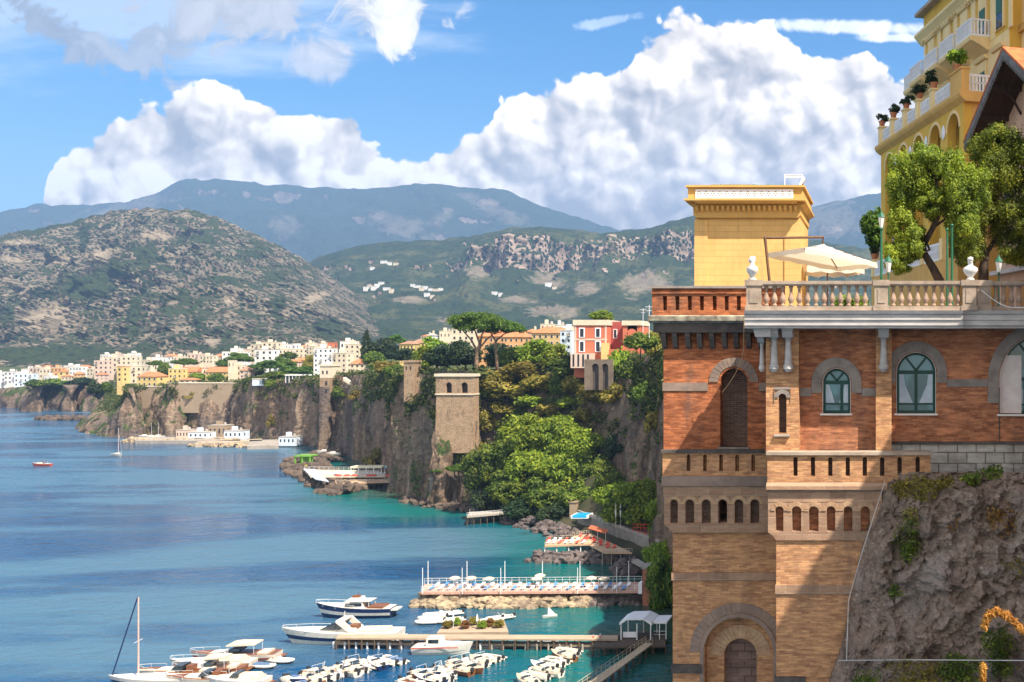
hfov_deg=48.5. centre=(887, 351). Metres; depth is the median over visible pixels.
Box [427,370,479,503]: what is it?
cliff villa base
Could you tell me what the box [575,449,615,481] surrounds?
broadleaf tree
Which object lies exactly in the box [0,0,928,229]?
sky
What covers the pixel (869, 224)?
stone pine
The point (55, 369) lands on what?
house
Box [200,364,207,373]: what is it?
house
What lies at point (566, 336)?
house
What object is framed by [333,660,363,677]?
motor boat
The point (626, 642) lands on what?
pier platform
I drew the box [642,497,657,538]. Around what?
broadleaf tree
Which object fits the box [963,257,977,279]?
stone bust
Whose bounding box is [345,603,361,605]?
cabin window
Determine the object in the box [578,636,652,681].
gangway
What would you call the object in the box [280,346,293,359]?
house
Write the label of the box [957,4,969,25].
window
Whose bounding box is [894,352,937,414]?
window
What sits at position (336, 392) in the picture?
bush
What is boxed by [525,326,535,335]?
house
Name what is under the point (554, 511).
broadleaf tree
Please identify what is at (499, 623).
potted shrub
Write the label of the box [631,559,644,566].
stair ramp
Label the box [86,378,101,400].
broadleaf tree
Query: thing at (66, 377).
house
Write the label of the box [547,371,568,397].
bush
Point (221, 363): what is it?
broadleaf tree
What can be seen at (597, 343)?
window
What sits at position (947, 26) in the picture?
window
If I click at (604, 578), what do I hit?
parasol
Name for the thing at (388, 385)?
undergrowth
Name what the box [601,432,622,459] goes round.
broadleaf tree
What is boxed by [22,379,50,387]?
bush
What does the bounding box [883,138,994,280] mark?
holm oak
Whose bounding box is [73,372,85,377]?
house
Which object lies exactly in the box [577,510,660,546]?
shore wall
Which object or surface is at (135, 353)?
house
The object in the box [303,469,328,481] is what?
stair ramp
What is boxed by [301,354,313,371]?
broadleaf tree
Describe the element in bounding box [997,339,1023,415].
window
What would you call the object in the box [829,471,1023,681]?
cliff rock
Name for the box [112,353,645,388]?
ground
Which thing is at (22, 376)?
house
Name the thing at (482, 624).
potted shrub
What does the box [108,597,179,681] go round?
sailing yacht
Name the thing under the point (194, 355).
house
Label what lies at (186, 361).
stone pine
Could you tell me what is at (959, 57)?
potted plant
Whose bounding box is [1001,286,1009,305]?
door
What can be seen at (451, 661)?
motor boat
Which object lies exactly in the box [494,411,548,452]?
broadleaf tree
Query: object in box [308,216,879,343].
hill
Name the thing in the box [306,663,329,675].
motor boat
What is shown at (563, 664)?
inflatable boat
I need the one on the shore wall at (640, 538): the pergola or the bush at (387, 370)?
the pergola
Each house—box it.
[0,370,3,387]
[4,369,20,387]
[14,371,38,387]
[29,365,44,372]
[39,366,50,379]
[44,373,57,379]
[50,365,66,374]
[58,368,68,378]
[61,374,73,380]
[63,363,74,369]
[69,364,87,376]
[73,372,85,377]
[87,366,93,378]
[94,358,113,379]
[95,372,109,383]
[100,352,113,357]
[104,355,120,377]
[117,354,142,365]
[117,366,129,394]
[127,351,140,355]
[130,363,145,382]
[136,369,167,384]
[141,357,156,371]
[151,355,166,366]
[164,352,177,367]
[168,365,187,381]
[173,354,186,367]
[179,378,201,381]
[182,367,201,376]
[187,351,204,366]
[200,353,218,367]
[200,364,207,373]
[205,367,227,381]
[222,349,253,364]
[228,360,237,381]
[230,346,243,350]
[237,362,247,379]
[238,367,254,379]
[251,341,261,363]
[254,346,279,371]
[262,339,281,348]
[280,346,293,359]
[282,342,291,348]
[288,359,302,366]
[292,343,300,352]
[295,346,305,358]
[306,343,319,354]
[313,344,337,374]
[327,342,337,347]
[332,349,353,372]
[340,338,357,348]
[345,340,361,360]
[349,359,369,371]
[400,341,419,365]
[413,339,424,345]
[427,331,438,338]
[439,328,451,344]
[451,328,480,347]
[478,332,505,366]
[503,332,531,363]
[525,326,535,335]
[531,327,565,362]
[540,320,556,328]
[557,320,565,328]
[560,324,573,355]
[638,562,654,605]
[963,46,1023,305]
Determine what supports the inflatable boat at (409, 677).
on the sea
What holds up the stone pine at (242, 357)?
on the ground at (114, 382)
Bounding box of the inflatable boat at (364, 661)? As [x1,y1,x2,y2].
[358,656,370,665]
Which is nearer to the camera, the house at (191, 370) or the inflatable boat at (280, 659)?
the inflatable boat at (280, 659)
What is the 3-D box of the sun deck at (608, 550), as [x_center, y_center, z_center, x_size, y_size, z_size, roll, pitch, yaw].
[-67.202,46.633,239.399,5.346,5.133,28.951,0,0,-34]
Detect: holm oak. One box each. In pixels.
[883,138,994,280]
[948,120,1023,279]
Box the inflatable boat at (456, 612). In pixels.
[434,608,464,615]
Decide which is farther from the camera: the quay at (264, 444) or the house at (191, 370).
the house at (191, 370)
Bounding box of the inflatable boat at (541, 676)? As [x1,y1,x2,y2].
[521,670,553,681]
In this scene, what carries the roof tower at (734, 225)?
on the brick tower at (715, 496)
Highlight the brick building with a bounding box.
[744,280,1023,681]
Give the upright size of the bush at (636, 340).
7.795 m
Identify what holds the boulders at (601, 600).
in the sea
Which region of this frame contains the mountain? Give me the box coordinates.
[0,178,893,261]
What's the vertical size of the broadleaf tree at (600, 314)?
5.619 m
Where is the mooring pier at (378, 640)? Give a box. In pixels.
[333,634,618,650]
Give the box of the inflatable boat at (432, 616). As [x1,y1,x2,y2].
[417,611,448,619]
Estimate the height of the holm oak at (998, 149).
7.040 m
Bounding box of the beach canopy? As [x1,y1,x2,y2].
[350,465,386,472]
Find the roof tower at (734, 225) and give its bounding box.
[684,185,813,305]
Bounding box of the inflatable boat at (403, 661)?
[383,654,409,665]
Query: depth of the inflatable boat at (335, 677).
149.29 m
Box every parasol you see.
[449,576,460,586]
[465,576,476,579]
[483,577,494,580]
[531,577,541,587]
[534,573,545,576]
[585,576,596,579]
[598,577,609,580]
[764,236,877,280]
[802,265,863,305]
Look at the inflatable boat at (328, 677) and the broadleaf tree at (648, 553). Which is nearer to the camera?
the inflatable boat at (328, 677)
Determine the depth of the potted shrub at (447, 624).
172.23 m
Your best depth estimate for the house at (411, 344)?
480.15 m
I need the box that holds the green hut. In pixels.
[294,454,317,465]
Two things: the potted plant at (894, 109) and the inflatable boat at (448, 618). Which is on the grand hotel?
the potted plant at (894, 109)
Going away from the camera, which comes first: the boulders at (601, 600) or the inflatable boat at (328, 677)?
the inflatable boat at (328, 677)
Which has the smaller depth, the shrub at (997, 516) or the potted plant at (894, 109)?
the shrub at (997, 516)
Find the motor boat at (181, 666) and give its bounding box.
[139,661,217,673]
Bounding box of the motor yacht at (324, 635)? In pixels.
[281,611,405,644]
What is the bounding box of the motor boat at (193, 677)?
[166,668,233,681]
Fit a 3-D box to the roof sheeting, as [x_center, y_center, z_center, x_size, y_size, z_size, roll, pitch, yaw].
[-5.520,-6.531,40.570,2.933,0.198,0.140,0,0,0]
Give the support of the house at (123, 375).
on the ground at (114, 382)
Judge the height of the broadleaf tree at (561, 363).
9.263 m
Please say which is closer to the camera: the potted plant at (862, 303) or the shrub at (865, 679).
the shrub at (865, 679)
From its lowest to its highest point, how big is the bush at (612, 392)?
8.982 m
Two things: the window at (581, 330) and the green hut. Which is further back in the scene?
the green hut
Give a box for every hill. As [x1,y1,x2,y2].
[0,207,399,366]
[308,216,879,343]
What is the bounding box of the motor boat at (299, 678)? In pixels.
[290,668,333,681]
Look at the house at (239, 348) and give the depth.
900.50 m
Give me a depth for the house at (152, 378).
625.54 m
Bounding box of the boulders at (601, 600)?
[588,594,640,606]
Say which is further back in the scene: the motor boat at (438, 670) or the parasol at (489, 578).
the parasol at (489, 578)
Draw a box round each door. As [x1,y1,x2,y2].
[638,581,641,593]
[726,639,756,681]
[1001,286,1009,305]
[1016,280,1023,305]
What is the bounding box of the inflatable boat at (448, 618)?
[435,615,465,623]
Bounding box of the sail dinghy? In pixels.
[542,607,557,617]
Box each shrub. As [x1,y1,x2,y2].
[441,620,452,627]
[454,617,460,624]
[459,620,469,628]
[469,616,479,624]
[476,619,486,627]
[485,618,494,626]
[493,619,504,627]
[846,668,881,681]
[878,652,969,681]
[886,582,903,603]
[887,477,910,503]
[890,513,924,565]
[897,470,941,521]
[928,474,959,490]
[933,650,980,681]
[947,515,962,530]
[959,471,984,486]
[974,464,1003,479]
[979,622,1021,681]
[983,502,1023,540]
[1000,554,1023,581]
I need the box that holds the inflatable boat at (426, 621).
[414,617,445,624]
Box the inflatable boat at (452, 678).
[434,672,457,681]
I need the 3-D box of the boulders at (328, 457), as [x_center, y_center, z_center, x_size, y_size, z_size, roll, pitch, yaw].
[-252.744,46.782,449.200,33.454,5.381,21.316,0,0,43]
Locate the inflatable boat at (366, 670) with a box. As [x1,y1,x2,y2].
[363,665,371,673]
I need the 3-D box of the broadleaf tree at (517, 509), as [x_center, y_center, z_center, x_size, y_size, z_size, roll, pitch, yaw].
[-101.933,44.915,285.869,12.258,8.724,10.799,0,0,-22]
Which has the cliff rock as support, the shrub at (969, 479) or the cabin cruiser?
the shrub at (969, 479)
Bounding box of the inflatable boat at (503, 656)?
[481,653,507,661]
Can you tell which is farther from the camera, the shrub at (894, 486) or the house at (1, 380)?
the house at (1, 380)
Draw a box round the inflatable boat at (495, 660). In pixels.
[473,654,503,663]
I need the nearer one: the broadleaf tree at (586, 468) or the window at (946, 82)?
the window at (946, 82)
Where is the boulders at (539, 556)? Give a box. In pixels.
[524,549,636,564]
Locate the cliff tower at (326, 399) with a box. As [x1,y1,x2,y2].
[319,364,340,449]
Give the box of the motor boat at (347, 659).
[341,654,362,665]
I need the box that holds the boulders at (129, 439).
[120,436,238,442]
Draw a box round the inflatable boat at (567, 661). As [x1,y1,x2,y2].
[545,656,572,663]
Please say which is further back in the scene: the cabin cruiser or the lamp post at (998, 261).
the cabin cruiser
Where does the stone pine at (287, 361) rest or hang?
on the ground at (114, 382)
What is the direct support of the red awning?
on the sun deck at (608, 550)
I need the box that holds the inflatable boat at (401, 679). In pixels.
[394,675,421,681]
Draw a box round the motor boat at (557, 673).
[531,661,564,678]
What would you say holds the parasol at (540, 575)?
on the bathing pier at (631, 589)
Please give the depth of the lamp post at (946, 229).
39.96 m
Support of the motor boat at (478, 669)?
on the sea
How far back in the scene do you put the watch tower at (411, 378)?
341.00 m
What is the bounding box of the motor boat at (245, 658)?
[170,652,262,667]
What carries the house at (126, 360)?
on the ground at (114, 382)
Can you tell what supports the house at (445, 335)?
on the ground at (114, 382)
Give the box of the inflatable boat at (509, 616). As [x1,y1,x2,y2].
[485,612,515,619]
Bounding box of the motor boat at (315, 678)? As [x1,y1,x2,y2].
[302,669,325,681]
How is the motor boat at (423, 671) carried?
on the sea
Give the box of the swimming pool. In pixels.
[571,513,593,518]
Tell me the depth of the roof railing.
40.48 m
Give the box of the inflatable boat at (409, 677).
[405,672,425,681]
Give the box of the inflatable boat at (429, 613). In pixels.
[422,609,452,615]
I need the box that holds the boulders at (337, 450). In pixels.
[309,446,345,456]
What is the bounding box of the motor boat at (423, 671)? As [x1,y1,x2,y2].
[409,664,433,676]
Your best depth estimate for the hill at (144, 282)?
2128.93 m
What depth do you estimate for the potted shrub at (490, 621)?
173.53 m
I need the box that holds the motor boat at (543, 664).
[531,657,555,669]
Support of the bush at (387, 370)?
on the ground at (114, 382)
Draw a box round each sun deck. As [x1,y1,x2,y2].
[544,534,592,551]
[572,530,631,564]
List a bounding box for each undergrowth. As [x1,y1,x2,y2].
[97,345,663,481]
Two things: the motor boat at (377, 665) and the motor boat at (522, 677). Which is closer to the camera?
the motor boat at (522, 677)
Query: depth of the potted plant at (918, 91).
62.10 m
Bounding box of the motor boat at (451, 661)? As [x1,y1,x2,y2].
[444,654,465,664]
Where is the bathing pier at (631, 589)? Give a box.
[421,576,641,601]
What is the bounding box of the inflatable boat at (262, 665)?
[251,662,275,668]
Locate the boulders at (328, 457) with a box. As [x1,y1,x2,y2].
[282,450,346,461]
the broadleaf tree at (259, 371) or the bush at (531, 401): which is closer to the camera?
the bush at (531, 401)
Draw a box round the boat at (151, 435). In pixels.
[145,423,158,436]
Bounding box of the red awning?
[588,525,608,542]
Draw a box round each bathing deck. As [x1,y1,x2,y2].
[304,466,385,484]
[335,474,389,488]
[467,507,503,525]
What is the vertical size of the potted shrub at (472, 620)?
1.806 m
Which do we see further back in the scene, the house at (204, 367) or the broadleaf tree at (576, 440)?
the house at (204, 367)
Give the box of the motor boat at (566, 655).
[551,646,578,662]
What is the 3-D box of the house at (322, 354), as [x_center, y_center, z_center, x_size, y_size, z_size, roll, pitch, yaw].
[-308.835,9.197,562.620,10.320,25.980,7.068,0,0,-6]
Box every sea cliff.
[0,365,111,411]
[74,353,672,568]
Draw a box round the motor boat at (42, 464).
[32,461,52,465]
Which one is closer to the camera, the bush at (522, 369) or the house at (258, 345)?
the bush at (522, 369)
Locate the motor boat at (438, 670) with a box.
[417,661,459,673]
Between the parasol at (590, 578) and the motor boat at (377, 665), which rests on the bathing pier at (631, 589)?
the parasol at (590, 578)
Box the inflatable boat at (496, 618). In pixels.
[480,612,504,619]
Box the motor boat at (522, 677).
[516,670,540,681]
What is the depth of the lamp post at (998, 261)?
36.95 m
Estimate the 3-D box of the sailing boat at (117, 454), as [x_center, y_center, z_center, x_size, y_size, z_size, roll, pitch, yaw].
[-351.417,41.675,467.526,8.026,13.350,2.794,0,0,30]
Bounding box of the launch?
[410,635,472,654]
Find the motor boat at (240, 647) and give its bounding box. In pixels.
[190,639,287,661]
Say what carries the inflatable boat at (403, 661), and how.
on the sea
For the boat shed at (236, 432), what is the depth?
548.08 m
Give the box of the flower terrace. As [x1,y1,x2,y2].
[437,620,508,634]
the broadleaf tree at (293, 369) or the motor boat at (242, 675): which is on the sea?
the motor boat at (242, 675)
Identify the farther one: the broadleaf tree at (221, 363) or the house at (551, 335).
the broadleaf tree at (221, 363)
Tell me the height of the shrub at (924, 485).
1.586 m
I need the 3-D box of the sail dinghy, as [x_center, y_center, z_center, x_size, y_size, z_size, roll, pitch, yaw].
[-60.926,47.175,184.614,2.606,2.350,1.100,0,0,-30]
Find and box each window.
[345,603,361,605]
[428,640,437,642]
[579,328,584,337]
[579,341,584,351]
[595,328,600,337]
[595,341,600,351]
[613,329,616,337]
[820,368,851,414]
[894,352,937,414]
[925,33,935,52]
[938,80,949,87]
[940,19,951,39]
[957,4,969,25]
[973,54,988,90]
[978,0,987,34]
[989,41,1005,64]
[995,0,1004,31]
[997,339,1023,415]
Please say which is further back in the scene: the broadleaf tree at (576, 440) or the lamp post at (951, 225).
the broadleaf tree at (576, 440)
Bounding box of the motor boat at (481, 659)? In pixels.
[470,651,491,667]
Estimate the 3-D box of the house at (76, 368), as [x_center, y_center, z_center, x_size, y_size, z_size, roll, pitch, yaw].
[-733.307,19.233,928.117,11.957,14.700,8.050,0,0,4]
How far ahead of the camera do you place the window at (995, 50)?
57.55 m
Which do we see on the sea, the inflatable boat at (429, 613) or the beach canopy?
the inflatable boat at (429, 613)
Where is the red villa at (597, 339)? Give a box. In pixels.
[571,320,649,377]
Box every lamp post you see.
[878,210,884,279]
[885,254,891,304]
[945,228,948,305]
[950,224,953,305]
[995,254,1002,305]
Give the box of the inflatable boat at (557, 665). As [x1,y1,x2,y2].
[541,659,561,667]
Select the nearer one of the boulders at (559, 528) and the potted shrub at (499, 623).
the potted shrub at (499, 623)
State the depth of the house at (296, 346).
740.07 m
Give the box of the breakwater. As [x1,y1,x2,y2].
[33,414,85,420]
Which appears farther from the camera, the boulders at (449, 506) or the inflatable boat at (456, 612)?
the boulders at (449, 506)
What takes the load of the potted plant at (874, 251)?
on the grand hotel
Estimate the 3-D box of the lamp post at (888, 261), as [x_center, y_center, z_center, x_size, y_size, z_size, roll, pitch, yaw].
[0.037,-2.353,37.000,0.277,2.305,0.320,0,0,0]
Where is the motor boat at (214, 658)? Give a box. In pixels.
[172,653,252,672]
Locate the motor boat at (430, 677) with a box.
[414,669,448,681]
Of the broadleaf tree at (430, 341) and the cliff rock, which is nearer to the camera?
the cliff rock
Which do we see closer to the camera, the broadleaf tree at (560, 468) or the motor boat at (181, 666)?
the motor boat at (181, 666)
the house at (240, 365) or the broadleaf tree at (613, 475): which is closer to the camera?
the broadleaf tree at (613, 475)
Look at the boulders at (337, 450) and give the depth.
471.07 m
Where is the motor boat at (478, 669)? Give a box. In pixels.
[457,657,483,674]
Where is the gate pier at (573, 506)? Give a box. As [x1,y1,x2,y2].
[568,500,579,516]
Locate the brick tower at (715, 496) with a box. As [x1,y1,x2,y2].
[648,286,784,681]
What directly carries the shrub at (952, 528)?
on the cliff rock
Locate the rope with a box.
[722,331,743,391]
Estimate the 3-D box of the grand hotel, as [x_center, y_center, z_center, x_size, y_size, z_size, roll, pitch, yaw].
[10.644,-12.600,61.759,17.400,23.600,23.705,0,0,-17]
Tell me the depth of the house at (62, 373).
929.85 m
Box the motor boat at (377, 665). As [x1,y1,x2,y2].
[367,653,388,671]
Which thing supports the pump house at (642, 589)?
on the sea
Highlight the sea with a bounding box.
[0,407,672,681]
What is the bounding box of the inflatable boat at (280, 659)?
[266,655,294,663]
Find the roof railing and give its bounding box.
[784,174,802,184]
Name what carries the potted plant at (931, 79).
on the grand hotel
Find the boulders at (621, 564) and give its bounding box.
[608,557,641,575]
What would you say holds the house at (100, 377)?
on the sea cliff at (73, 397)
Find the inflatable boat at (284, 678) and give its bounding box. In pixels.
[278,673,299,681]
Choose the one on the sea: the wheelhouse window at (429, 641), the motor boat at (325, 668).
the motor boat at (325, 668)
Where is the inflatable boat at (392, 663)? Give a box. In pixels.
[379,655,398,666]
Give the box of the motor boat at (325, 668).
[301,661,341,671]
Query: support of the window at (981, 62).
in the grand hotel
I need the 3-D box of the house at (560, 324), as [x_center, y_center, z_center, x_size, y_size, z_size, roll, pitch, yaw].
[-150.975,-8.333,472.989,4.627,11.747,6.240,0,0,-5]
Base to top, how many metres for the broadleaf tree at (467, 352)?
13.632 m
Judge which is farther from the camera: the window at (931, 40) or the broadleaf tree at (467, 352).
the broadleaf tree at (467, 352)
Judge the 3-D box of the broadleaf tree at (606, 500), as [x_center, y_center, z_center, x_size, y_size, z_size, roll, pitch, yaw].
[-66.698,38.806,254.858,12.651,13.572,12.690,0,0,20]
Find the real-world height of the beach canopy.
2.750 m
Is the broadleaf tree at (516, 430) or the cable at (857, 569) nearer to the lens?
the cable at (857, 569)
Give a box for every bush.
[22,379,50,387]
[40,378,67,387]
[62,377,94,385]
[99,381,114,398]
[187,373,204,380]
[205,373,225,381]
[262,370,289,378]
[264,379,276,387]
[266,413,275,427]
[277,351,298,358]
[331,385,345,404]
[345,389,359,400]
[361,446,381,469]
[370,360,401,373]
[381,364,401,374]
[453,453,461,461]
[478,441,486,451]
[479,368,515,392]
[479,410,502,438]
[480,388,499,402]
[485,383,531,402]
[486,401,518,414]
[498,360,538,377]
[505,409,527,418]
[514,394,544,411]
[517,374,550,393]
[534,403,564,415]
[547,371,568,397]
[555,394,579,410]
[559,373,583,394]
[573,407,591,421]
[576,384,607,408]
[594,381,622,405]
[607,346,630,380]
[617,360,641,383]
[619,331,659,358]
[628,379,651,408]
[641,329,663,357]
[643,409,658,433]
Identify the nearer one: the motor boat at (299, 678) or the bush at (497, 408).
the motor boat at (299, 678)
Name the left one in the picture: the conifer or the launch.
the conifer
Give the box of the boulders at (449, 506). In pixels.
[398,495,473,513]
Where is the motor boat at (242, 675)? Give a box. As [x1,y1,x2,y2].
[203,669,275,681]
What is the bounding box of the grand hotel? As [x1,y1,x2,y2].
[871,0,1023,305]
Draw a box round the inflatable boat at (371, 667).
[364,661,381,669]
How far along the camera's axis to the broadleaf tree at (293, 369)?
574.47 m
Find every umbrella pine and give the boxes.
[443,310,509,369]
[476,321,528,370]
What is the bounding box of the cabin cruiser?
[316,592,401,618]
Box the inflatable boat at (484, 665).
[461,659,490,667]
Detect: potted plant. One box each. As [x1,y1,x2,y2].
[834,294,845,305]
[843,294,860,305]
[854,294,870,305]
[869,245,878,258]
[875,114,888,125]
[888,103,900,117]
[899,94,914,107]
[910,84,927,97]
[925,69,938,87]
[945,48,969,70]
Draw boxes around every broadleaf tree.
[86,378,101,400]
[156,361,170,374]
[213,359,227,366]
[247,365,265,375]
[277,365,313,373]
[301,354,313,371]
[362,350,385,370]
[365,335,398,358]
[389,348,415,360]
[411,345,432,368]
[421,335,450,367]
[421,341,470,368]
[448,338,484,368]
[459,446,495,493]
[469,490,504,518]
[477,434,521,475]
[481,340,517,367]
[484,468,531,506]
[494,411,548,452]
[498,346,521,366]
[499,498,539,519]
[503,449,551,496]
[514,337,551,364]
[519,475,565,511]
[528,412,580,457]
[530,501,568,522]
[533,448,583,490]
[538,342,569,366]
[549,354,573,376]
[550,426,605,456]
[555,478,592,509]
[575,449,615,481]
[587,309,614,319]
[589,481,630,525]
[592,463,625,493]
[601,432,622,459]
[612,475,656,530]
[641,539,670,562]
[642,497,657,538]
[644,548,672,609]
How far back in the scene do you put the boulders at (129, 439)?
538.93 m
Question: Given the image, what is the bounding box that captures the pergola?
[633,523,648,531]
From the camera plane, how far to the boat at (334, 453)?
465.45 m
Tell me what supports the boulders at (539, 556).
in the sea
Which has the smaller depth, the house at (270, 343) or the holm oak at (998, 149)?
the holm oak at (998, 149)
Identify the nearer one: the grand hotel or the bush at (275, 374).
the grand hotel
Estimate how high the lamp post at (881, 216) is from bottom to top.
4.041 m
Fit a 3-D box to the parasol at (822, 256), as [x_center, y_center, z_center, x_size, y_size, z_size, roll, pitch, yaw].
[-2.546,-3.255,36.369,3.398,1.706,2.930,0,0,-32]
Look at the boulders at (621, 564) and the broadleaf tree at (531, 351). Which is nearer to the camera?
the boulders at (621, 564)
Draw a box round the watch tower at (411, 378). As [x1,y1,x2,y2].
[403,360,421,400]
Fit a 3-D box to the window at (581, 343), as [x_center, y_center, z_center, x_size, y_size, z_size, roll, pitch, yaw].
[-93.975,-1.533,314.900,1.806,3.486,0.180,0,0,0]
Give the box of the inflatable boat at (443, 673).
[440,671,456,676]
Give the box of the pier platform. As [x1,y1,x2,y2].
[592,632,666,655]
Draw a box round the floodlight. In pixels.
[799,176,805,184]
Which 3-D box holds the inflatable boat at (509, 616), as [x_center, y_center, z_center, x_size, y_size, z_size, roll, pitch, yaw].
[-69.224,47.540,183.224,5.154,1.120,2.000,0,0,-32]
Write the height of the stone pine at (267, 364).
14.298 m
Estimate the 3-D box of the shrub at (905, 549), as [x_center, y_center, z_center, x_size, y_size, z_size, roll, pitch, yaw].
[0.622,5.772,31.747,0.924,1.763,1.039,0,0,-26]
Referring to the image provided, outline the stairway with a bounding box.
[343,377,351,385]
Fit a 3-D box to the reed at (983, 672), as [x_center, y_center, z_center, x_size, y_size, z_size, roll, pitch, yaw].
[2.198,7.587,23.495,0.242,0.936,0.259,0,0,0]
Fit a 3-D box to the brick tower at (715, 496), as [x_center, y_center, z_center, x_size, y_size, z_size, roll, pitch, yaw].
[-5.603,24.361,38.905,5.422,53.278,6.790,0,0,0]
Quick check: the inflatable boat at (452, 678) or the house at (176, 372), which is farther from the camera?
the house at (176, 372)
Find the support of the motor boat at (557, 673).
on the sea
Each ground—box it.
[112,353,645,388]
[462,450,646,559]
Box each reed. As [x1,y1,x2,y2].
[978,661,987,681]
[980,606,1023,636]
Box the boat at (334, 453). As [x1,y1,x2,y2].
[327,451,340,455]
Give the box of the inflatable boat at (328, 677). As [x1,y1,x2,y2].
[324,674,331,681]
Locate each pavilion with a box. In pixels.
[285,374,311,382]
[619,611,671,639]
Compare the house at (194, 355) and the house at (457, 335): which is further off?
the house at (194, 355)
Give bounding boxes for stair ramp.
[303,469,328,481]
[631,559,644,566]
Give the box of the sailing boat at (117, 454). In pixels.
[111,428,121,456]
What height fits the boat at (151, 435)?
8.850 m
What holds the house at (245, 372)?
on the ground at (114, 382)
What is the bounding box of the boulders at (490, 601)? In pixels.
[408,591,592,609]
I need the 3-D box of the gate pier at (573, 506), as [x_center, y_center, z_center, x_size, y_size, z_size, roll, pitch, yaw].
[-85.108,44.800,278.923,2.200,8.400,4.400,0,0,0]
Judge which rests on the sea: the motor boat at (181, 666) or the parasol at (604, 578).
the motor boat at (181, 666)
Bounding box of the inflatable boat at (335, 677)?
[330,672,344,680]
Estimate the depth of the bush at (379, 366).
408.06 m
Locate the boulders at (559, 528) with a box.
[474,506,585,539]
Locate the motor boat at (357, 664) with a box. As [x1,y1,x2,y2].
[349,659,362,671]
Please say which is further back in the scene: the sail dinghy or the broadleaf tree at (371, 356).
the broadleaf tree at (371, 356)
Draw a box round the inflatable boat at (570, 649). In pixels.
[555,647,583,653]
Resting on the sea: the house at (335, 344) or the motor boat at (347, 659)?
the motor boat at (347, 659)
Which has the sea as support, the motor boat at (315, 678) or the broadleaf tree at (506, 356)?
the motor boat at (315, 678)
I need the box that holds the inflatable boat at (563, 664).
[539,658,568,668]
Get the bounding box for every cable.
[838,659,1023,660]
[846,482,884,659]
[981,290,1023,307]
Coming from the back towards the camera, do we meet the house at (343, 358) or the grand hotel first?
the house at (343, 358)
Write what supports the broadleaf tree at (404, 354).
on the ground at (114, 382)
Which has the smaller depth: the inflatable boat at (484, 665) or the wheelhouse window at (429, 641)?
the inflatable boat at (484, 665)
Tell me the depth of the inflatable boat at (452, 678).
148.42 m
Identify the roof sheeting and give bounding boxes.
[711,184,781,184]
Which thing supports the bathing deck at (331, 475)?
in the sea
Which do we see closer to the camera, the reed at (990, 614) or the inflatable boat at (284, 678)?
the reed at (990, 614)
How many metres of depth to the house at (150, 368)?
800.22 m
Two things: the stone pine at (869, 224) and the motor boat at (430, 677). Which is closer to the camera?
the stone pine at (869, 224)
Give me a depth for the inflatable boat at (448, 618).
180.95 m
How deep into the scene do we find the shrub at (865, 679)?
30.18 m
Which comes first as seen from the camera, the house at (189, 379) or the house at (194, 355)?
the house at (189, 379)
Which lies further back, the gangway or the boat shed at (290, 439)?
the boat shed at (290, 439)
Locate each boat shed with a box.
[176,425,196,437]
[188,427,215,437]
[208,421,234,436]
[224,426,249,439]
[279,432,302,445]
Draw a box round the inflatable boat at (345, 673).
[335,669,347,678]
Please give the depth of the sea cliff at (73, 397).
835.79 m
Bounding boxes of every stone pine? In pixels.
[145,360,162,368]
[168,358,200,366]
[224,352,254,362]
[245,359,286,371]
[274,357,296,372]
[387,334,405,345]
[428,469,446,472]
[442,464,461,481]
[859,206,880,259]
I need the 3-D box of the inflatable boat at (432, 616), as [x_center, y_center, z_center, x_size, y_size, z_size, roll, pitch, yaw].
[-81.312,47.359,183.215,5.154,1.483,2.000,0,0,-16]
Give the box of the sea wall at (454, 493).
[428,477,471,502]
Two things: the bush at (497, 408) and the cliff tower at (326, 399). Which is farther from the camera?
the cliff tower at (326, 399)
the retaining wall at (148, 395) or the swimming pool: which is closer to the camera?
the swimming pool
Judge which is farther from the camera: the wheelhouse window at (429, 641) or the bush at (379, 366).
the bush at (379, 366)
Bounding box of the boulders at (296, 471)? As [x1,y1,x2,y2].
[279,457,369,495]
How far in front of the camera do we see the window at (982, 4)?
59.71 m
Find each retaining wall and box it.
[139,386,162,408]
[167,382,235,412]
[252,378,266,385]
[584,359,612,389]
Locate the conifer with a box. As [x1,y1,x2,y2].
[358,329,371,358]
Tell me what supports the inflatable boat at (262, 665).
on the sea
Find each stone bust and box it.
[747,256,757,279]
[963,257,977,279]
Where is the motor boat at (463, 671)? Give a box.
[445,660,475,676]
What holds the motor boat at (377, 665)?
on the sea
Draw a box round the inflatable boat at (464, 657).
[461,652,472,662]
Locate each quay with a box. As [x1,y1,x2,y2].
[133,437,239,443]
[195,439,261,446]
[247,439,278,448]
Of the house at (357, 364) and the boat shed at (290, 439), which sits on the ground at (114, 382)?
the house at (357, 364)
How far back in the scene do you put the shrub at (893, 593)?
30.93 m
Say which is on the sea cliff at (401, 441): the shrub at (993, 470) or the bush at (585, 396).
the bush at (585, 396)
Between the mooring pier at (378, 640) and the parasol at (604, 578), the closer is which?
the mooring pier at (378, 640)
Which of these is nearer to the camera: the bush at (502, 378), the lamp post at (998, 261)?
the lamp post at (998, 261)
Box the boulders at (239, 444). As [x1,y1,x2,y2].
[186,441,246,447]
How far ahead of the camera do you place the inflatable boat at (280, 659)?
157.41 m
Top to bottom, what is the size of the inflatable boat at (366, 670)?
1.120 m
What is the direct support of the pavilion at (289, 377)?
on the ground at (114, 382)

